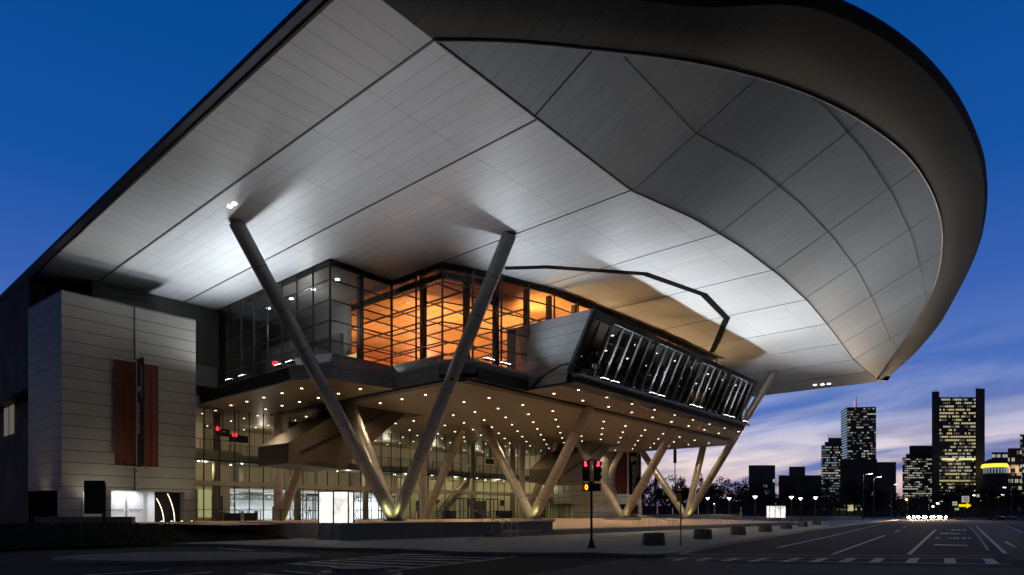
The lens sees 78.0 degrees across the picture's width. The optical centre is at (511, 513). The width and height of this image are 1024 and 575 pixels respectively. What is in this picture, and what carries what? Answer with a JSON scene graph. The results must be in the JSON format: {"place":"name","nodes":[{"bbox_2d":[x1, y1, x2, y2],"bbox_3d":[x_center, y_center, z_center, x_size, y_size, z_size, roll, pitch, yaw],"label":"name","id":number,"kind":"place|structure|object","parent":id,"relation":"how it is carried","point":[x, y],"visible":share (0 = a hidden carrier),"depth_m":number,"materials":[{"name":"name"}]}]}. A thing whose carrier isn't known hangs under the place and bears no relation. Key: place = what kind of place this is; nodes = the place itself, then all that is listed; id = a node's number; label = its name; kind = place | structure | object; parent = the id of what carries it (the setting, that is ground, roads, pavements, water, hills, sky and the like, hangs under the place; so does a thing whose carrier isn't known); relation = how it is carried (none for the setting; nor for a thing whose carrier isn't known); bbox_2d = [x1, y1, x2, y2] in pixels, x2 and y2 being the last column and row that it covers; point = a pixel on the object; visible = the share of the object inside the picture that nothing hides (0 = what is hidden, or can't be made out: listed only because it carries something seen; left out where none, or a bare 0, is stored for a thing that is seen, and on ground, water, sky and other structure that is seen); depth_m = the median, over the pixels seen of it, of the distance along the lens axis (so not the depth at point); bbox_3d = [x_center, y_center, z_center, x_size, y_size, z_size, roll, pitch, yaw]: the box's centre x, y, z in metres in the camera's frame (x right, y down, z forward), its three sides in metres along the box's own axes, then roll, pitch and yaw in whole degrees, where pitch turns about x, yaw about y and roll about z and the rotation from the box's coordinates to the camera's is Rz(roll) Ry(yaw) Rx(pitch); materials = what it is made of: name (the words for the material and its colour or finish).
{"place":"outdoors","nodes":[
{"label":"outdoors","id":0,"kind":"place"},
{"bbox_2d":[52,552,319,565],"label":"traffic island","id":1,"kind":"structure","parent":0,"point":[174,558],"depth_m":21.22,"materials":[{"name":"concrete"}]},
{"bbox_2d":[317,565,401,574],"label":"round island","id":2,"kind":"structure","parent":0,"point":[361,570],"depth_m":16.80,"materials":[{"name":"concrete"}]},
{"bbox_2d":[137,518,792,531],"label":"plaza","id":3,"kind":"structure","parent":0,"point":[574,523],"depth_m":64.15,"materials":[{"name":"grey concrete"}]},
{"bbox_2d":[219,510,257,520],"bbox_3d":[-26.336,0.175,61.282,0.900,0.990,3.800,0,0,41],"label":"outdoor counter","id":4,"kind":"object","parent":3,"relation":"on","point":[242,516],"visible":1,"depth_m":60.85,"materials":[{"name":"black metal"}]},
{"bbox_2d":[196,509,383,520],"bbox_3d":[-21.407,0.133,63.819,0.050,1.075,21.050,0,0,41],"label":"guard rail","id":5,"kind":"object","parent":3,"relation":"on","point":[280,512],"visible":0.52,"depth_m":60.61,"materials":[{"name":"black metal"}]},
{"bbox_2d":[0,0,987,523],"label":"building","id":6,"kind":"structure","parent":3,"relation":"on","point":[398,260],"depth_m":47.37,"materials":[{"name":"metal"}]},
{"bbox_2d":[112,341,160,488],"bbox_3d":[-28.923,-7.750,49.120,1.469,11.600,3.400,0,0,41],"label":"banner","id":7,"kind":"object","parent":6,"relation":"attached to","point":[136,413],"visible":1,"depth_m":49.21,"materials":[{"name":"fabric"}]},
{"bbox_2d":[306,494,317,519],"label":"entrance door","id":8,"kind":"structure","parent":6,"relation":"in","point":[312,510],"depth_m":67.52,"materials":[{"name":"black metal"}]},
{"bbox_2d":[455,498,467,518],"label":"entrance door","id":9,"kind":"structure","parent":6,"relation":"in","point":[455,498],"depth_m":84.19,"materials":[{"name":"black metal"}]},
{"bbox_2d":[486,499,497,518],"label":"entrance door","id":10,"kind":"structure","parent":6,"relation":"in","point":[493,511],"depth_m":89.27,"materials":[{"name":"black metal"}]},
{"bbox_2d":[541,500,550,517],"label":"entrance door","id":11,"kind":"structure","parent":6,"relation":"in","point":[544,511],"depth_m":98.74,"materials":[{"name":"black metal"}]},
{"bbox_2d":[617,452,640,494],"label":"banner","id":12,"kind":"object","parent":6,"relation":"attached to","point":[634,468],"visible":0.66,"depth_m":105.78,"materials":[{"name":"red fabric"}]},
{"bbox_2d":[0,515,1023,574],"bbox_3d":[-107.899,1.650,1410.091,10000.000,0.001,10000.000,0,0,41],"label":"ground","id":13,"kind":"structure","parent":0,"point":[910,536],"depth_m":24.44,"materials":[{"name":"grey asphalt"}]},
{"bbox_2d":[87,548,316,574],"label":"lane lines","id":14,"kind":"object","parent":13,"relation":"on","point":[208,572],"visible":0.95,"depth_m":17.39,"materials":[{"name":"paint"}]},
{"bbox_2d":[289,553,519,569],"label":"crosswalk","id":15,"kind":"structure","parent":13,"relation":"on","point":[398,560],"depth_m":21.76,"materials":[{"name":"paint"}]},
{"bbox_2d":[91,518,910,558],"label":"kerb","id":16,"kind":"structure","parent":13,"relation":"on","point":[593,554],"depth_m":27.47,"materials":[{"name":"concrete"}]},
{"bbox_2d":[641,484,654,517],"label":"tree","id":17,"kind":"object","parent":13,"relation":"on","point":[646,491],"visible":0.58,"depth_m":149.43,"materials":[{"name":"green plant"}]},
{"bbox_2d":[654,477,657,513],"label":"lighting mast","id":18,"kind":"object","parent":13,"relation":"on","point":[655,481],"visible":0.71,"depth_m":139.95,"materials":[{"name":"metal"}]},
{"bbox_2d":[653,488,671,513],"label":"tree","id":19,"kind":"object","parent":13,"relation":"on","point":[663,505],"visible":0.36,"depth_m":167.08,"materials":[{"name":"green plant"}]},
{"bbox_2d":[661,484,682,513],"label":"tree","id":20,"kind":"object","parent":13,"relation":"on","point":[672,506],"visible":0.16,"depth_m":176.84,"materials":[{"name":"green plant"}]},
{"bbox_2d":[673,449,676,513],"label":"lighting mast","id":21,"kind":"object","parent":13,"relation":"on","point":[674,455],"visible":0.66,"depth_m":134.92,"materials":[{"name":"metal"}]},
{"bbox_2d":[686,482,708,513],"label":"tree","id":22,"kind":"object","parent":13,"relation":"on","point":[704,503],"visible":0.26,"depth_m":167.82,"materials":[{"name":"green plant"}]},
{"bbox_2d":[735,492,757,517],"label":"tree","id":23,"kind":"object","parent":13,"relation":"on","point":[743,508],"visible":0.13,"depth_m":176.39,"materials":[{"name":"green plant"}]},
{"bbox_2d":[763,490,780,508],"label":"tree","id":24,"kind":"object","parent":13,"relation":"on","point":[772,495],"visible":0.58,"depth_m":193.42,"materials":[{"name":"green plant"}]},
{"bbox_2d":[528,558,1023,574],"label":"crossing apron","id":25,"kind":"object","parent":13,"relation":"on","point":[651,566],"visible":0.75,"depth_m":18.68,"materials":[{"name":"grey asphalt"}]},
{"bbox_2d":[772,491,789,507],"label":"tree","id":26,"kind":"object","parent":13,"relation":"on","point":[779,501],"visible":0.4,"depth_m":203.82,"materials":[{"name":"green plant"}]},
{"bbox_2d":[795,492,814,515],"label":"tree","id":27,"kind":"object","parent":13,"relation":"on","point":[804,499],"visible":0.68,"depth_m":194.36,"materials":[{"name":"green plant"}]},
{"bbox_2d":[665,554,998,563],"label":"crosswalk","id":28,"kind":"structure","parent":13,"relation":"on","point":[948,560],"depth_m":22.71,"materials":[{"name":"paint"}]},
{"bbox_2d":[641,496,1023,514],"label":"distant rooftops","id":29,"kind":"object","parent":13,"relation":"on","point":[921,505],"visible":0.16,"depth_m":700.00,"materials":[{"name":"brick"}]},
{"bbox_2d":[827,493,851,515],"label":"tree","id":30,"kind":"object","parent":13,"relation":"on","point":[839,504],"visible":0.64,"depth_m":204.43,"materials":[{"name":"green plant"}]},
{"bbox_2d":[829,502,861,516],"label":"building","id":31,"kind":"structure","parent":13,"relation":"on","point":[835,512],"depth_m":300.00,"materials":[{"name":"brick"}]},
{"bbox_2d":[852,492,874,516],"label":"tree","id":32,"kind":"object","parent":13,"relation":"on","point":[861,506],"visible":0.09,"depth_m":273.74,"materials":[{"name":"green plant"}]},
{"bbox_2d":[863,473,872,520],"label":"tall street lamp","id":33,"kind":"object","parent":13,"relation":"on","point":[863,494],"visible":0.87,"depth_m":139.90,"materials":[{"name":"metal"}]},
{"bbox_2d":[873,476,881,519],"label":"tall street lamp","id":34,"kind":"object","parent":13,"relation":"on","point":[873,495],"visible":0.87,"depth_m":149.94,"materials":[{"name":"metal"}]},
{"bbox_2d":[877,500,889,516],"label":"tree","id":35,"kind":"object","parent":13,"relation":"on","point":[882,508],"visible":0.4,"depth_m":273.52,"materials":[{"name":"green plant"}]},
{"bbox_2d":[879,496,899,517],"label":"tree","id":36,"kind":"object","parent":13,"relation":"on","point":[894,506],"visible":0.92,"depth_m":249.73,"materials":[{"name":"green plant"}]},
{"bbox_2d":[872,555,915,555],"bbox_3d":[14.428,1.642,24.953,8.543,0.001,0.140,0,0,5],"label":"stop line","id":37,"kind":"object","parent":13,"relation":"on","point":[893,555],"visible":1,"depth_m":24.90,"materials":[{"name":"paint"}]},
{"bbox_2d":[891,483,897,518],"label":"tall street lamp","id":38,"kind":"object","parent":13,"relation":"on","point":[891,499],"visible":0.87,"depth_m":189.92,"materials":[{"name":"metal"}]},
{"bbox_2d":[776,518,1020,553],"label":"lane lines","id":39,"kind":"object","parent":13,"relation":"on","point":[986,535],"visible":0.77,"depth_m":36.20,"materials":[{"name":"paint"}]},
{"bbox_2d":[890,491,908,516],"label":"tree","id":40,"kind":"object","parent":13,"relation":"on","point":[902,497],"visible":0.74,"depth_m":261.53,"materials":[{"name":"green plant"}]},
{"bbox_2d":[924,488,958,517],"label":"tree","id":41,"kind":"object","parent":13,"relation":"on","point":[946,495],"visible":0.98,"depth_m":224.93,"materials":[{"name":"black plant"}]},
{"bbox_2d":[934,486,968,517],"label":"tree","id":42,"kind":"object","parent":13,"relation":"on","point":[956,495],"visible":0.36,"depth_m":240.83,"materials":[{"name":"black plant"}]},
{"bbox_2d":[934,529,970,545],"bbox_3d":[34.825,1.642,49.779,1.960,0.001,42.175,0,0,35],"label":"road lettering","id":43,"kind":"object","parent":13,"relation":"on","point":[951,538],"visible":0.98,"depth_m":42.07,"materials":[{"name":"paint"}]},
{"bbox_2d":[943,482,972,517],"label":"tree","id":44,"kind":"object","parent":13,"relation":"on","point":[960,495],"visible":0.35,"depth_m":256.23,"materials":[{"name":"green plant"}]},
{"bbox_2d":[945,499,1001,516],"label":"building","id":45,"kind":"structure","parent":13,"relation":"on","point":[981,511],"depth_m":330.00,"materials":[{"name":"brick"}]},
{"bbox_2d":[960,487,988,517],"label":"tree","id":46,"kind":"object","parent":13,"relation":"on","point":[976,502],"visible":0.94,"depth_m":224.35,"materials":[{"name":"green plant"}]},
{"bbox_2d":[980,490,1000,513],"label":"tree","id":47,"kind":"object","parent":13,"relation":"on","point":[997,498],"visible":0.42,"depth_m":255.96,"materials":[{"name":"black plant"}]},
{"bbox_2d":[984,514,1005,519],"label":"car","id":48,"kind":"object","parent":13,"relation":"on","point":[992,516],"visible":1,"depth_m":171.59,"materials":[{"name":"paint"}]},
{"bbox_2d":[1000,514,1017,519],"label":"car","id":49,"kind":"object","parent":13,"relation":"on","point":[1010,517],"visible":0.6,"depth_m":176.88,"materials":[{"name":"paint"}]},
{"bbox_2d":[996,477,1023,513],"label":"tree","id":50,"kind":"object","parent":13,"relation":"on","point":[1007,492],"visible":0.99,"depth_m":224.58,"materials":[{"name":"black plant"}]},
{"bbox_2d":[1010,491,1023,517],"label":"tree","id":51,"kind":"object","parent":13,"relation":"on","point":[1021,506],"visible":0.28,"depth_m":256.77,"materials":[{"name":"black plant"}]},
{"bbox_2d":[0,0,1023,513],"label":"sky","id":52,"kind":"structure","parent":0,"point":[88,87],"materials":[{"name":"blue"}]},
{"bbox_2d":[190,516,916,553],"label":"sidewalk","id":53,"kind":"structure","parent":0,"point":[624,542],"depth_m":33.07,"materials":[{"name":"concrete"}]},
{"bbox_2d":[0,523,291,547],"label":"lawn bank","id":54,"kind":"structure","parent":53,"relation":"on","point":[95,530],"depth_m":35.01,"materials":[{"name":"green plant"}]},
{"bbox_2d":[35,517,134,523],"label":"wall","id":55,"kind":"structure","parent":54,"relation":"on","point":[84,520],"depth_m":44.00,"materials":[{"name":"concrete"}]},
{"bbox_2d":[84,481,105,526],"bbox_3d":[-25.739,-0.275,39.023,1.314,3.550,0.179,0,0,2],"label":"signboard","id":56,"kind":"object","parent":54,"relation":"on","point":[94,497],"visible":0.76,"depth_m":38.96,"materials":[{"name":"black metal"}]},
{"bbox_2d":[0,521,279,546],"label":"ground cover","id":57,"kind":"object","parent":54,"relation":"on","point":[74,524],"visible":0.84,"depth_m":36.16,"materials":[{"name":"green plant"}]},
{"bbox_2d":[318,491,353,539],"bbox_3d":[-10.343,0.075,37.200,1.790,2.850,1.270,0,0,0],"label":"light box","id":58,"kind":"object","parent":53,"relation":"on","point":[335,508],"visible":0.87,"depth_m":36.63,"materials":[{"name":"glass"}]},
{"bbox_2d":[239,520,509,538],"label":"terrace","id":59,"kind":"structure","parent":53,"relation":"on","point":[303,529],"depth_m":41.59,"materials":[{"name":"grey concrete"}]},
{"bbox_2d":[338,521,553,540],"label":"granite wall","id":60,"kind":"structure","parent":53,"relation":"on","point":[369,531],"depth_m":38.82,"materials":[{"name":"stone"}]},
{"bbox_2d":[460,510,517,536],"bbox_3d":[-1.575,0.610,41.997,4.322,1.780,0.960,0,0,41],"label":"handrail","id":61,"kind":"object","parent":53,"relation":"on","point":[495,520],"visible":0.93,"depth_m":41.41,"materials":[{"name":"metal"}]},
{"bbox_2d":[582,459,601,547],"bbox_3d":[3.505,-0.465,27.856,0.889,3.930,0.485,0,0,-1],"label":"traffic signal","id":62,"kind":"object","parent":53,"relation":"on","point":[591,472],"visible":0.99,"depth_m":27.79,"materials":[{"name":"black metal"}]},
{"bbox_2d":[484,523,797,537],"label":"steps","id":63,"kind":"structure","parent":53,"relation":"on","point":[538,533],"depth_m":50.74,"materials":[{"name":"concrete"}]},
{"bbox_2d":[642,533,665,545],"bbox_3d":[6.780,1.205,30.210,1.100,0.590,1.100,0,0,23],"label":"planter","id":64,"kind":"object","parent":53,"relation":"on","point":[653,539],"visible":0.99,"depth_m":29.76,"materials":[{"name":"concrete"}]},
{"bbox_2d":[635,515,677,528],"bbox_3d":[13.048,0.785,59.888,5.422,1.430,0.960,0,0,41],"label":"handrail","id":65,"kind":"object","parent":53,"relation":"on","point":[656,518],"visible":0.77,"depth_m":59.44,"materials":[{"name":"metal"}]},
{"bbox_2d":[646,474,673,513],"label":"tree","id":66,"kind":"object","parent":53,"relation":"on","point":[659,492],"visible":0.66,"depth_m":157.60,"materials":[{"name":"green plant"}]},
{"bbox_2d":[676,493,681,545],"bbox_3d":[7.769,0.270,29.394,0.241,2.460,0.069,0,0,7],"label":"sign pole","id":67,"kind":"object","parent":53,"relation":"on","point":[678,496],"visible":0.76,"depth_m":29.37,"materials":[{"name":"metal"}]},
{"bbox_2d":[667,473,702,506],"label":"tree","id":68,"kind":"object","parent":53,"relation":"on","point":[681,483],"visible":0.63,"depth_m":148.93,"materials":[{"name":"green plant"}]},
{"bbox_2d":[693,529,712,539],"bbox_3d":[11.318,1.205,37.461,1.100,0.590,1.100,0,0,22],"label":"planter","id":69,"kind":"object","parent":53,"relation":"on","point":[705,534],"visible":0.96,"depth_m":37.02,"materials":[{"name":"concrete"}]},
{"bbox_2d":[692,475,724,513],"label":"tree","id":70,"kind":"object","parent":53,"relation":"on","point":[701,481],"visible":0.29,"depth_m":176.90,"materials":[{"name":"green plant"}]},
{"bbox_2d":[697,483,728,513],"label":"tree","id":71,"kind":"object","parent":53,"relation":"on","point":[717,499],"visible":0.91,"depth_m":149.82,"materials":[{"name":"green plant"}]},
{"bbox_2d":[715,482,746,513],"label":"tree","id":72,"kind":"object","parent":53,"relation":"on","point":[729,502],"visible":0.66,"depth_m":158.67,"materials":[{"name":"green plant"}]},
{"bbox_2d":[708,514,755,526],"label":"handrail","id":73,"kind":"object","parent":53,"relation":"on","point":[732,516],"visible":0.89,"depth_m":74.90,"materials":[{"name":"metal"}]},
{"bbox_2d":[719,477,751,513],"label":"tree","id":74,"kind":"object","parent":53,"relation":"on","point":[736,490],"visible":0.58,"depth_m":167.85,"materials":[{"name":"black plant"}]},
{"bbox_2d":[730,526,745,534],"bbox_3d":[16.162,1.205,45.115,1.100,0.590,1.100,0,0,4],"label":"planter","id":75,"kind":"object","parent":53,"relation":"on","point":[738,530],"visible":0.98,"depth_m":44.69,"materials":[{"name":"concrete"}]},
{"bbox_2d":[732,478,767,515],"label":"tree","id":76,"kind":"object","parent":53,"relation":"on","point":[748,493],"visible":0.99,"depth_m":149.13,"materials":[{"name":"black plant"}]},
{"bbox_2d":[744,479,773,515],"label":"tree","id":77,"kind":"object","parent":53,"relation":"on","point":[764,504],"visible":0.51,"depth_m":184.58,"materials":[{"name":"black plant"}]},
{"bbox_2d":[758,525,771,531],"bbox_3d":[21.298,1.205,53.141,1.100,0.590,1.100,0,0,-26],"label":"planter","id":78,"kind":"object","parent":53,"relation":"on","point":[764,528],"visible":1,"depth_m":52.70,"materials":[{"name":"concrete"}]},
{"bbox_2d":[766,505,785,521],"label":"light box","id":79,"kind":"object","parent":53,"relation":"on","point":[775,512],"visible":0.99,"depth_m":94.43,"materials":[{"name":"plastic"}]},
{"bbox_2d":[780,523,791,528],"bbox_3d":[27.452,1.205,63.206,1.100,0.590,1.100,0,0,-27],"label":"planter","id":80,"kind":"object","parent":53,"relation":"on","point":[786,525],"visible":1,"depth_m":62.76,"materials":[{"name":"concrete"}]},
{"bbox_2d":[774,481,801,515],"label":"tree","id":81,"kind":"object","parent":53,"relation":"on","point":[786,496],"visible":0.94,"depth_m":184.70,"materials":[{"name":"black plant"}]},
{"bbox_2d":[798,522,807,526],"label":"planter","id":82,"kind":"object","parent":53,"relation":"on","point":[802,524],"visible":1,"depth_m":74.08,"materials":[{"name":"concrete"}]},
{"bbox_2d":[801,476,835,515],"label":"tree","id":83,"kind":"object","parent":53,"relation":"on","point":[821,496],"visible":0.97,"depth_m":184.47,"materials":[{"name":"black plant"}]},
{"bbox_2d":[831,483,865,515],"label":"tree","id":84,"kind":"object","parent":53,"relation":"on","point":[849,490],"visible":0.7,"depth_m":248.69,"materials":[{"name":"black plant"}]},
{"bbox_2d":[643,514,742,519],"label":"plaza edge wall","id":85,"kind":"structure","parent":0,"point":[703,516],"depth_m":125.56,"materials":[{"name":"concrete"}]},
{"bbox_2d":[749,465,774,515],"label":"dark building","id":86,"kind":"structure","parent":0,"point":[763,472],"depth_m":620.00,"materials":[{"name":"stone"}]},
{"bbox_2d":[789,467,804,474],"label":"dark building","id":87,"kind":"structure","parent":0,"point":[796,470],"depth_m":640.00,"materials":[{"name":"stone"}]},
{"bbox_2d":[779,475,820,515],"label":"dark building","id":88,"kind":"structure","parent":0,"point":[800,485],"depth_m":560.00,"materials":[{"name":"brick"}]},
{"bbox_2d":[748,516,860,520],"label":"parapet wall","id":89,"kind":"structure","parent":0,"point":[803,518],"depth_m":136.47,"materials":[{"name":"concrete"}]},
{"bbox_2d":[812,520,820,524],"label":"planter","id":90,"kind":"object","parent":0,"point":[816,522],"visible":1,"depth_m":86.59,"materials":[{"name":"concrete"}]},
{"bbox_2d":[821,435,841,496],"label":"stepped tower","id":91,"kind":"structure","parent":0,"point":[831,452],"depth_m":980.01,"materials":[{"name":"black glass"}]},
{"bbox_2d":[841,396,875,458],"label":"glass tower","id":92,"kind":"structure","parent":0,"point":[858,432],"depth_m":1147.69,"materials":[{"name":"grey glass"}]},
{"bbox_2d":[840,459,876,516],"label":"brick building","id":93,"kind":"structure","parent":0,"point":[854,470],"depth_m":380.00,"materials":[{"name":"grey"}]},
{"bbox_2d":[877,462,895,515],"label":"brick building","id":94,"kind":"structure","parent":0,"point":[886,471],"depth_m":400.00,"materials":[{"name":"brick"}]},
{"bbox_2d":[908,514,915,519],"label":"car","id":95,"kind":"object","parent":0,"point":[912,516],"visible":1,"depth_m":176.85,"materials":[{"name":"silver paint"}]},
{"bbox_2d":[902,446,931,514],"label":"office block","id":96,"kind":"structure","parent":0,"point":[916,471],"depth_m":820.00,"materials":[{"name":"concrete"}]},
{"bbox_2d":[932,389,984,502],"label":"office tower","id":97,"kind":"structure","parent":0,"point":[958,439],"depth_m":900.00,"materials":[{"name":"glass"},{"name":"concrete"}]},
{"bbox_2d":[904,517,1023,559],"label":"side road surface","id":98,"kind":"object","parent":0,"point":[998,534],"visible":0.8,"depth_m":55.73,"materials":[{"name":"grey asphalt"}]},
{"bbox_2d":[952,501,956,520],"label":"road sign","id":99,"kind":"object","parent":98,"relation":"on","point":[954,503],"visible":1,"depth_m":149.96,"materials":[{"name":"metal"}]},
{"bbox_2d":[962,496,968,520],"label":"road sign","id":100,"kind":"object","parent":98,"relation":"on","point":[965,499],"visible":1,"depth_m":149.92,"materials":[{"name":"metal"}]},
{"bbox_2d":[959,503,971,507],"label":"road sign","id":101,"kind":"object","parent":98,"relation":"on","point":[967,505],"visible":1,"depth_m":148.92,"materials":[{"name":"metal"}]},
{"bbox_2d":[969,526,988,549],"bbox_3d":[41.129,1.642,56.164,0.197,0.001,67.628,0,0,35],"label":"lane line","id":102,"kind":"object","parent":98,"relation":"on","point":[983,543],"visible":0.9,"depth_m":38.91,"materials":[{"name":"paint"}]},
{"bbox_2d":[981,458,1008,493],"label":"domed building","id":103,"kind":"structure","parent":0,"point":[995,470],"depth_m":849.42,"materials":[{"name":"brick"}]},
{"bbox_2d":[992,452,1007,463],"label":"city building","id":104,"kind":"structure","parent":0,"point":[1002,455],"depth_m":900.00,"materials":[{"name":"brick"}]},
{"bbox_2d":[1008,448,1021,492],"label":"city building","id":105,"kind":"structure","parent":0,"point":[1015,464],"depth_m":880.00,"materials":[{"name":"brick"}]},
{"bbox_2d":[1020,434,1023,492],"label":"city building","id":106,"kind":"structure","parent":0,"point":[1022,441],"depth_m":900.00,"materials":[{"name":"stone"}]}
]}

